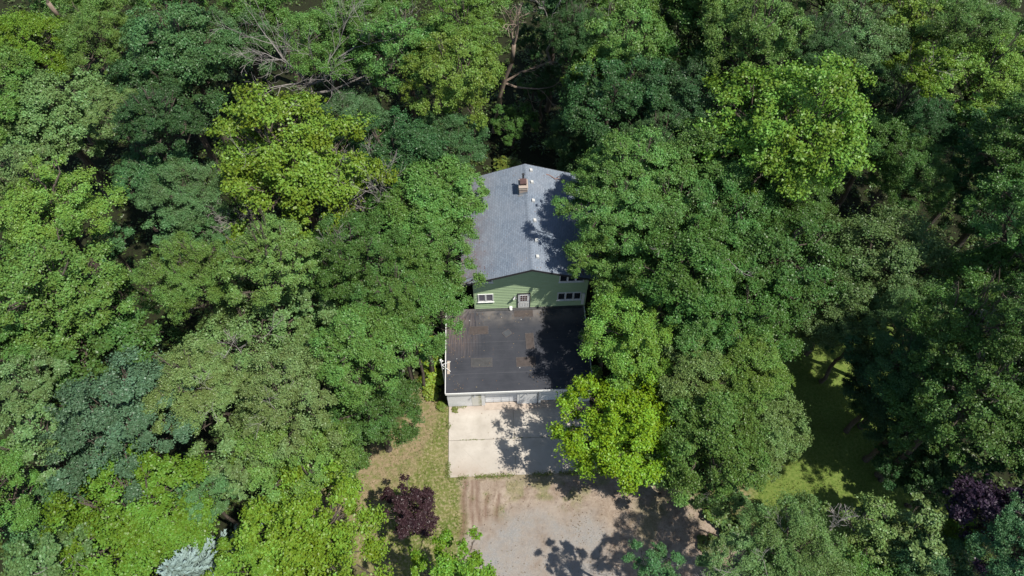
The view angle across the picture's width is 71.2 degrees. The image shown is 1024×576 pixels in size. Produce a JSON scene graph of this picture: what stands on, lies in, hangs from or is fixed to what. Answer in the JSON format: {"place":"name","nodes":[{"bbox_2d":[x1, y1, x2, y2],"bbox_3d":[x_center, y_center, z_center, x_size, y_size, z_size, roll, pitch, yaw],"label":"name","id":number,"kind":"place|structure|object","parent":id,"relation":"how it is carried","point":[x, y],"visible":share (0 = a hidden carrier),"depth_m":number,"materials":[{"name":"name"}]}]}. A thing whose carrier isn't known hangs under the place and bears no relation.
{"place":"outdoors","nodes":[
{"label":"outdoors","id":0,"kind":"place"},
{"bbox_2d":[0,0,1023,575],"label":"ground","id":1,"kind":"structure","parent":0,"point":[532,530],"depth_m":53.54,"materials":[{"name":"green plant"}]},
{"bbox_2d":[0,40,65,201],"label":"broadleaf tree","id":2,"kind":"object","parent":1,"relation":"on","point":[10,106],"visible":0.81,"depth_m":55.54,"materials":[{"name":"green plant"}]},
{"bbox_2d":[0,6,97,144],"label":"broadleaf tree","id":3,"kind":"object","parent":1,"relation":"on","point":[31,25],"visible":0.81,"depth_m":59.75,"materials":[{"name":"green plant"}]},
{"bbox_2d":[0,435,100,557],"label":"broadleaf tree","id":4,"kind":"object","parent":1,"relation":"on","point":[26,508],"visible":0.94,"depth_m":38.21,"materials":[{"name":"green plant"}]},
{"bbox_2d":[0,347,107,441],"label":"broadleaf tree","id":5,"kind":"object","parent":1,"relation":"on","point":[37,387],"visible":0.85,"depth_m":42.70,"materials":[{"name":"green plant"}]},
{"bbox_2d":[0,65,115,202],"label":"broadleaf tree","id":6,"kind":"object","parent":1,"relation":"on","point":[65,134],"visible":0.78,"depth_m":56.76,"materials":[{"name":"green plant"}]},
{"bbox_2d":[0,517,116,575],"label":"maple tree","id":7,"kind":"object","parent":1,"relation":"on","point":[46,552],"visible":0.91,"depth_m":36.77,"materials":[{"name":"green plant"}]},
{"bbox_2d":[0,398,119,504],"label":"broadleaf tree","id":8,"kind":"object","parent":1,"relation":"on","point":[32,422],"visible":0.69,"depth_m":39.77,"materials":[{"name":"green plant"}]},
{"bbox_2d":[0,211,138,382],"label":"maple tree","id":9,"kind":"object","parent":1,"relation":"on","point":[23,276],"visible":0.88,"depth_m":44.51,"materials":[{"name":"green plant"}]},
{"bbox_2d":[0,153,145,321],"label":"broadleaf tree","id":10,"kind":"object","parent":1,"relation":"on","point":[21,201],"visible":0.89,"depth_m":47.46,"materials":[{"name":"green plant"}]},
{"bbox_2d":[0,264,193,433],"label":"layered tree","id":11,"kind":"object","parent":1,"relation":"on","point":[97,346],"visible":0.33,"depth_m":47.25,"materials":[{"name":"green plant"}]},
{"bbox_2d":[52,0,159,137],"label":"feathery tree","id":12,"kind":"object","parent":1,"relation":"on","point":[98,13],"visible":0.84,"depth_m":60.09,"materials":[{"name":"green plant"}]},
{"bbox_2d":[34,344,203,508],"bbox_3d":[-22.324,10.437,45.688,8.345,17.315,9.860,38,64,22],"label":"broadleaf tree","id":13,"kind":"object","parent":1,"relation":"on","point":[108,418],"visible":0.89,"depth_m":39.64,"materials":[{"name":"green plant"}]},
{"bbox_2d":[32,437,219,575],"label":"maple tree","id":14,"kind":"object","parent":1,"relation":"on","point":[143,523],"visible":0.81,"depth_m":39.00,"materials":[{"name":"green plant"}]},
{"bbox_2d":[107,139,199,213],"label":"broadleaf tree","id":15,"kind":"object","parent":1,"relation":"on","point":[139,169],"visible":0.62,"depth_m":54.26,"materials":[{"name":"green plant"}]},
{"bbox_2d":[106,81,223,242],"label":"broadleaf tree","id":16,"kind":"object","parent":1,"relation":"on","point":[132,105],"visible":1,"depth_m":51.38,"materials":[{"name":"green plant"}]},
{"bbox_2d":[103,25,229,172],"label":"broadleaf tree","id":17,"kind":"object","parent":1,"relation":"on","point":[167,75],"visible":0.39,"depth_m":58.94,"materials":[{"name":"green plant"}]},
{"bbox_2d":[116,0,246,148],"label":"broadleaf tree","id":18,"kind":"object","parent":1,"relation":"on","point":[179,17],"visible":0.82,"depth_m":58.28,"materials":[{"name":"green plant"}]},
{"bbox_2d":[129,230,243,349],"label":"feathery tree","id":19,"kind":"object","parent":1,"relation":"on","point":[175,270],"visible":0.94,"depth_m":44.49,"materials":[{"name":"green plant"}]},
{"bbox_2d":[133,156,243,279],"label":"feathery tree","id":20,"kind":"object","parent":1,"relation":"on","point":[186,192],"visible":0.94,"depth_m":51.12,"materials":[{"name":"green plant"}]},
{"bbox_2d":[139,333,251,437],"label":"broadleaf tree","id":21,"kind":"object","parent":1,"relation":"on","point":[209,370],"visible":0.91,"depth_m":40.76,"materials":[{"name":"green plant"}]},
{"bbox_2d":[186,413,279,501],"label":"broadleaf tree","id":22,"kind":"object","parent":1,"relation":"on","point":[236,472],"visible":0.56,"depth_m":41.76,"materials":[{"name":"green plant"}]},
{"bbox_2d":[193,5,284,121],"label":"broadleaf tree","id":23,"kind":"object","parent":1,"relation":"on","point":[220,18],"visible":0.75,"depth_m":62.58,"materials":[{"name":"green plant"}]},
{"bbox_2d":[199,520,283,575],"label":"maple tree","id":24,"kind":"object","parent":1,"relation":"on","point":[229,562],"visible":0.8,"depth_m":37.48,"materials":[{"name":"green plant"}]},
{"bbox_2d":[179,271,329,413],"bbox_3d":[-17.291,5.093,51.037,10.210,13.872,9.413,13,58,8],"label":"broadleaf tree","id":25,"kind":"object","parent":1,"relation":"on","point":[229,322],"visible":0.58,"depth_m":46.94,"materials":[{"name":"green plant"}]},
{"bbox_2d":[215,205,323,364],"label":"maple tree","id":26,"kind":"object","parent":1,"relation":"on","point":[261,239],"visible":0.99,"depth_m":44.42,"materials":[{"name":"green plant"}]},
{"bbox_2d":[225,336,351,459],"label":"broadleaf tree","id":27,"kind":"object","parent":1,"relation":"on","point":[272,412],"visible":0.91,"depth_m":42.07,"materials":[{"name":"green plant"}]},
{"bbox_2d":[222,408,363,527],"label":"broadleaf tree","id":28,"kind":"object","parent":1,"relation":"on","point":[313,478],"visible":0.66,"depth_m":41.60,"materials":[{"name":"green plant"}]},
{"bbox_2d":[200,74,398,268],"bbox_3d":[-15.548,-6.841,55.152,14.727,20.320,13.557,18,59,11],"label":"maple tree","id":29,"kind":"object","parent":1,"relation":"on","point":[296,165],"visible":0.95,"depth_m":49.85,"materials":[{"name":"green plant"}]},
{"bbox_2d":[230,459,397,575],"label":"maple tree","id":30,"kind":"object","parent":1,"relation":"on","point":[307,547],"visible":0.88,"depth_m":39.79,"materials":[{"name":"green plant"}]},
{"bbox_2d":[208,0,419,135],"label":"dead tree","id":31,"kind":"object","parent":1,"relation":"on","point":[310,82],"visible":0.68,"depth_m":58.38,"materials":[{"name":"grey wood"}]},
{"bbox_2d":[268,0,375,150],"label":"feathery tree","id":32,"kind":"object","parent":1,"relation":"on","point":[307,22],"visible":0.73,"depth_m":59.19,"materials":[{"name":"green plant"}]},
{"bbox_2d":[303,204,407,350],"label":"broadleaf tree","id":33,"kind":"object","parent":1,"relation":"on","point":[344,265],"visible":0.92,"depth_m":46.35,"materials":[{"name":"green plant"}]},
{"bbox_2d":[316,0,408,144],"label":"broadleaf tree","id":34,"kind":"object","parent":1,"relation":"on","point":[376,5],"visible":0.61,"depth_m":58.61,"materials":[{"name":"green plant"}]},
{"bbox_2d":[305,300,420,421],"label":"broadleaf tree","id":35,"kind":"object","parent":1,"relation":"on","point":[364,351],"visible":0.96,"depth_m":43.41,"materials":[{"name":"green plant"}]},
{"bbox_2d":[318,359,424,474],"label":"broadleaf tree","id":36,"kind":"object","parent":1,"relation":"on","point":[374,422],"visible":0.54,"depth_m":46.56,"materials":[{"name":"green plant"}]},
{"bbox_2d":[344,257,437,380],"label":"broadleaf tree","id":37,"kind":"object","parent":1,"relation":"on","point":[391,290],"visible":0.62,"depth_m":45.99,"materials":[{"name":"green plant"}]},
{"bbox_2d":[336,105,451,249],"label":"broadleaf tree","id":38,"kind":"object","parent":1,"relation":"on","point":[417,147],"visible":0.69,"depth_m":52.64,"materials":[{"name":"green plant"}]},
{"bbox_2d":[346,1,456,120],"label":"maple tree","id":39,"kind":"object","parent":1,"relation":"on","point":[392,48],"visible":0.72,"depth_m":57.47,"materials":[{"name":"green plant"}]},
{"bbox_2d":[373,473,440,540],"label":"maple tree","id":40,"kind":"object","parent":1,"relation":"on","point":[417,521],"visible":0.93,"depth_m":46.47,"materials":[{"name":"purple plant"}]},
{"bbox_2d":[360,152,487,277],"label":"broadleaf tree","id":41,"kind":"object","parent":1,"relation":"on","point":[429,201],"visible":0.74,"depth_m":51.44,"materials":[{"name":"green plant"}]},
{"bbox_2d":[383,268,475,372],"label":"broadleaf tree","id":42,"kind":"object","parent":1,"relation":"on","point":[435,346],"visible":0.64,"depth_m":46.98,"materials":[{"name":"green plant"}]},
{"bbox_2d":[384,210,487,335],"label":"broadleaf tree","id":43,"kind":"object","parent":1,"relation":"on","point":[436,250],"visible":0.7,"depth_m":49.58,"materials":[{"name":"green plant"}]},
{"bbox_2d":[408,105,490,231],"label":"feathery tree","id":44,"kind":"object","parent":1,"relation":"on","point":[466,138],"visible":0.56,"depth_m":55.67,"materials":[{"name":"green plant"}]},
{"bbox_2d":[396,24,506,165],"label":"broadleaf tree","id":45,"kind":"object","parent":1,"relation":"on","point":[456,93],"visible":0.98,"depth_m":55.07,"materials":[{"name":"green plant"}]},
{"bbox_2d":[408,525,496,575],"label":"maple tree","id":46,"kind":"object","parent":1,"relation":"on","point":[446,564],"visible":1,"depth_m":40.20,"materials":[{"name":"green plant"}]},
{"bbox_2d":[416,0,510,153],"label":"broadleaf tree","id":47,"kind":"object","parent":1,"relation":"on","point":[468,16],"visible":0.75,"depth_m":57.54,"materials":[{"name":"green plant"}]},
{"bbox_2d":[0,0,1023,575],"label":"undergrowth","id":48,"kind":"object","parent":1,"relation":"on","point":[208,160],"visible":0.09,"depth_m":69.65,"materials":[{"name":"green plant"}]},
{"bbox_2d":[445,305,591,409],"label":"flat roofed garage","id":49,"kind":"structure","parent":1,"relation":"on","point":[505,362],"depth_m":55.54,"materials":[{"name":"black"}]},
{"bbox_2d":[449,401,596,477],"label":"driveway slab","id":50,"kind":"structure","parent":1,"relation":"on","point":[533,452],"depth_m":54.35,"materials":[{"name":"concrete"}]},
{"bbox_2d":[461,164,598,309],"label":"green house","id":51,"kind":"structure","parent":1,"relation":"on","point":[518,223],"depth_m":55.18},
{"bbox_2d":[538,0,611,137],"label":"feathery tree","id":52,"kind":"object","parent":1,"relation":"on","point":[571,40],"visible":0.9,"depth_m":58.33,"materials":[{"name":"green plant"}]},
{"bbox_2d":[561,224,657,291],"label":"broadleaf tree","id":53,"kind":"object","parent":1,"relation":"on","point":[591,264],"visible":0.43,"depth_m":50.10,"materials":[{"name":"green plant"}]},
{"bbox_2d":[551,161,671,305],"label":"broadleaf tree","id":54,"kind":"object","parent":1,"relation":"on","point":[602,216],"visible":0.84,"depth_m":48.94,"materials":[{"name":"green plant"}]},
{"bbox_2d":[556,50,674,190],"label":"broadleaf tree","id":55,"kind":"object","parent":1,"relation":"on","point":[618,109],"visible":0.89,"depth_m":56.41,"materials":[{"name":"green plant"}]},
{"bbox_2d":[560,0,674,126],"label":"broadleaf tree","id":56,"kind":"object","parent":1,"relation":"on","point":[617,44],"visible":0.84,"depth_m":59.13,"materials":[{"name":"green plant"}]},
{"bbox_2d":[545,358,702,495],"bbox_3d":[6.884,10.143,49.035,10.167,11.409,9.423,-23,60,-14],"label":"maple tree","id":57,"kind":"object","parent":1,"relation":"on","point":[612,431],"visible":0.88,"depth_m":45.54,"materials":[{"name":"green plant"}]},
{"bbox_2d":[580,250,683,344],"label":"broadleaf tree","id":58,"kind":"object","parent":1,"relation":"on","point":[632,282],"visible":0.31,"depth_m":49.60,"materials":[{"name":"green plant"}]},
{"bbox_2d":[570,123,705,245],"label":"broadleaf tree","id":59,"kind":"object","parent":1,"relation":"on","point":[658,158],"visible":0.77,"depth_m":50.10,"materials":[{"name":"green plant"}]},
{"bbox_2d":[577,278,699,393],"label":"broadleaf tree","id":60,"kind":"object","parent":1,"relation":"on","point":[602,311],"visible":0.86,"depth_m":47.38,"materials":[{"name":"green plant"}]},
{"bbox_2d":[616,159,732,256],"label":"broadleaf tree","id":61,"kind":"object","parent":1,"relation":"on","point":[673,215],"visible":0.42,"depth_m":49.60,"materials":[{"name":"green plant"}]},
{"bbox_2d":[632,51,740,191],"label":"broadleaf tree","id":62,"kind":"object","parent":1,"relation":"on","point":[684,102],"visible":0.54,"depth_m":55.68,"materials":[{"name":"green plant"}]},
{"bbox_2d":[625,213,753,354],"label":"broadleaf tree","id":63,"kind":"object","parent":1,"relation":"on","point":[696,286],"visible":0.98,"depth_m":46.19,"materials":[{"name":"green plant"}]},
{"bbox_2d":[632,0,760,109],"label":"broadleaf tree","id":64,"kind":"object","parent":1,"relation":"on","point":[682,14],"visible":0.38,"depth_m":62.15,"materials":[{"name":"green plant"}]},
{"bbox_2d":[652,335,748,427],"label":"broadleaf tree","id":65,"kind":"object","parent":1,"relation":"on","point":[686,371],"visible":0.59,"depth_m":45.97,"materials":[{"name":"green plant"}]},
{"bbox_2d":[658,289,751,379],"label":"broadleaf tree","id":66,"kind":"object","parent":1,"relation":"on","point":[683,341],"visible":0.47,"depth_m":46.62,"materials":[{"name":"green plant"}]},
{"bbox_2d":[652,381,775,502],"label":"broadleaf tree","id":67,"kind":"object","parent":1,"relation":"on","point":[717,438],"visible":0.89,"depth_m":44.47,"materials":[{"name":"green plant"}]},
{"bbox_2d":[666,113,784,253],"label":"broadleaf tree","id":68,"kind":"object","parent":1,"relation":"on","point":[687,141],"visible":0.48,"depth_m":50.98,"materials":[{"name":"green plant"}]},
{"bbox_2d":[695,529,773,575],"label":"feathery tree","id":69,"kind":"object","parent":1,"relation":"on","point":[723,543],"visible":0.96,"depth_m":39.07,"materials":[{"name":"green plant"}]},
{"bbox_2d":[685,150,787,257],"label":"broadleaf tree","id":70,"kind":"object","parent":1,"relation":"on","point":[759,203],"visible":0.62,"depth_m":50.01,"materials":[{"name":"green plant"}]},
{"bbox_2d":[685,263,807,379],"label":"broadleaf tree","id":71,"kind":"object","parent":1,"relation":"on","point":[764,302],"visible":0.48,"depth_m":47.19,"materials":[{"name":"green plant"}]},
{"bbox_2d":[703,326,795,414],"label":"broadleaf tree","id":72,"kind":"object","parent":1,"relation":"on","point":[765,384],"visible":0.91,"depth_m":45.42,"materials":[{"name":"green plant"}]},
{"bbox_2d":[699,0,815,157],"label":"broadleaf tree","id":73,"kind":"object","parent":1,"relation":"on","point":[772,32],"visible":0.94,"depth_m":54.77,"materials":[{"name":"green plant"}]},
{"bbox_2d":[723,390,813,482],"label":"broadleaf tree","id":74,"kind":"object","parent":1,"relation":"on","point":[781,435],"visible":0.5,"depth_m":46.23,"materials":[{"name":"green plant"}]},
{"bbox_2d":[703,201,859,321],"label":"broadleaf tree","id":75,"kind":"object","parent":1,"relation":"on","point":[811,245],"visible":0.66,"depth_m":48.88,"materials":[{"name":"green plant"}]},
{"bbox_2d":[692,49,880,207],"bbox_3d":[19.893,-9.368,55.426,13.762,22.806,14.286,-30,62,-18],"label":"maple tree","id":76,"kind":"object","parent":1,"relation":"on","point":[787,132],"visible":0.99,"depth_m":48.81,"materials":[{"name":"green plant"}]},
{"bbox_2d":[736,488,857,575],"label":"feathery tree","id":77,"kind":"object","parent":1,"relation":"on","point":[808,528],"visible":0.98,"depth_m":39.08,"materials":[{"name":"green plant"}]},
{"bbox_2d":[756,0,860,176],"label":"feathery tree","id":78,"kind":"object","parent":1,"relation":"on","point":[823,38],"visible":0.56,"depth_m":54.60,"materials":[{"name":"green plant"}]},
{"bbox_2d":[784,261,893,358],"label":"feathery tree","id":79,"kind":"object","parent":1,"relation":"on","point":[821,331],"visible":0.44,"depth_m":50.72,"materials":[{"name":"green plant"}]},
{"bbox_2d":[816,491,898,572],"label":"maple tree","id":80,"kind":"object","parent":1,"relation":"on","point":[871,509],"visible":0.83,"depth_m":42.23,"materials":[{"name":"green plant"}]},
{"bbox_2d":[814,0,913,80],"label":"broadleaf tree","id":81,"kind":"object","parent":1,"relation":"on","point":[867,56],"visible":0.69,"depth_m":58.20,"materials":[{"name":"green plant"}]},
{"bbox_2d":[829,107,926,219],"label":"broadleaf tree","id":82,"kind":"object","parent":1,"relation":"on","point":[883,128],"visible":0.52,"depth_m":56.28,"materials":[{"name":"green plant"}]},
{"bbox_2d":[835,339,949,444],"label":"broadleaf tree","id":83,"kind":"object","parent":1,"relation":"on","point":[874,410],"visible":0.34,"depth_m":49.53,"materials":[{"name":"green plant"}]},
{"bbox_2d":[810,197,978,328],"bbox_3d":[27.407,-0.315,54.792,12.167,13.347,11.358,12,58,8],"label":"feathery tree","id":84,"kind":"object","parent":1,"relation":"on","point":[919,249],"visible":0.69,"depth_m":50.81,"materials":[{"name":"green plant"}]},
{"bbox_2d":[843,317,956,433],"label":"feathery tree","id":85,"kind":"object","parent":1,"relation":"on","point":[902,388],"visible":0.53,"depth_m":45.22,"materials":[{"name":"green plant"}]},
{"bbox_2d":[838,38,967,208],"bbox_3d":[30.857,-12.613,59.312,4.912,19.928,5.157,-14,58,-9],"label":"maple tree","id":86,"kind":"object","parent":1,"relation":"on","point":[922,75],"visible":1,"depth_m":52.57,"materials":[{"name":"green plant"}]},
{"bbox_2d":[863,275,950,360],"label":"feathery tree","id":87,"kind":"object","parent":1,"relation":"on","point":[893,306],"visible":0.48,"depth_m":48.39,"materials":[{"name":"green plant"}]},
{"bbox_2d":[859,133,965,254],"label":"feathery tree","id":88,"kind":"object","parent":1,"relation":"on","point":[906,174],"visible":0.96,"depth_m":54.00,"materials":[{"name":"green plant"}]},
{"bbox_2d":[865,88,962,212],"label":"feathery tree","id":89,"kind":"object","parent":1,"relation":"on","point":[928,125],"visible":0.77,"depth_m":55.66,"materials":[{"name":"green plant"}]},
{"bbox_2d":[853,0,980,107],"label":"maple tree","id":90,"kind":"object","parent":1,"relation":"on","point":[904,7],"visible":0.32,"depth_m":60.34,"materials":[{"name":"green plant"}]},
{"bbox_2d":[864,490,984,575],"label":"maple tree","id":91,"kind":"object","parent":1,"relation":"on","point":[934,543],"visible":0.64,"depth_m":41.41,"materials":[{"name":"green plant"}]},
{"bbox_2d":[862,354,988,465],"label":"maple tree","id":92,"kind":"object","parent":1,"relation":"on","point":[901,408],"visible":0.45,"depth_m":44.45,"materials":[{"name":"green plant"}]},
{"bbox_2d":[876,517,991,575],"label":"feathery tree","id":93,"kind":"object","parent":1,"relation":"on","point":[943,569],"visible":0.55,"depth_m":40.87,"materials":[{"name":"green plant"}]},
{"bbox_2d":[858,267,1021,423],"bbox_3d":[26.942,5.362,47.160,7.060,20.578,7.218,40,65,22],"label":"maple tree","id":94,"kind":"object","parent":1,"relation":"on","point":[966,323],"visible":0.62,"depth_m":41.75,"materials":[{"name":"green plant"}]},
{"bbox_2d":[874,327,1023,477],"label":"maple tree","id":95,"kind":"object","parent":1,"relation":"on","point":[985,433],"visible":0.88,"depth_m":39.86,"materials":[{"name":"green plant"}]},
{"bbox_2d":[886,0,1022,159],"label":"feathery tree","id":96,"kind":"object","parent":1,"relation":"on","point":[962,16],"visible":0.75,"depth_m":56.03,"materials":[{"name":"green plant"}]},
{"bbox_2d":[900,22,1023,191],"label":"maple tree","id":97,"kind":"object","parent":1,"relation":"on","point":[1004,57],"visible":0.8,"depth_m":54.96,"materials":[{"name":"green plant"}]},
{"bbox_2d":[923,106,1020,232],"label":"broadleaf tree","id":98,"kind":"object","parent":1,"relation":"on","point":[980,164],"visible":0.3,"depth_m":54.20,"materials":[{"name":"green plant"}]},
{"bbox_2d":[926,172,1023,279],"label":"broadleaf tree","id":99,"kind":"object","parent":1,"relation":"on","point":[965,191],"visible":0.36,"depth_m":54.00,"materials":[{"name":"green plant"}]},
{"bbox_2d":[934,236,1023,320],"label":"maple tree","id":100,"kind":"object","parent":1,"relation":"on","point":[992,258],"visible":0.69,"depth_m":47.12,"materials":[{"name":"green plant"}]},
{"bbox_2d":[942,472,1023,575],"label":"maple tree","id":101,"kind":"object","parent":1,"relation":"on","point":[970,496],"visible":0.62,"depth_m":40.68,"materials":[{"name":"purple plant"}]},
{"bbox_2d":[951,85,1023,248],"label":"broadleaf tree","id":102,"kind":"object","parent":1,"relation":"on","point":[1006,132],"visible":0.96,"depth_m":48.98,"materials":[{"name":"green plant"}]},
{"bbox_2d":[953,490,1023,575],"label":"broadleaf tree","id":103,"kind":"object","parent":1,"relation":"on","point":[1005,525],"visible":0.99,"depth_m":38.56,"materials":[{"name":"green plant"}]},
{"bbox_2d":[959,163,1023,258],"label":"broadleaf tree","id":104,"kind":"object","parent":1,"relation":"on","point":[993,229],"visible":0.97,"depth_m":45.76,"materials":[{"name":"green plant"}]},
{"bbox_2d":[966,272,1023,381],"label":"broadleaf tree","id":105,"kind":"object","parent":1,"relation":"on","point":[997,339],"visible":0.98,"depth_m":37.88,"materials":[{"name":"green plant"}]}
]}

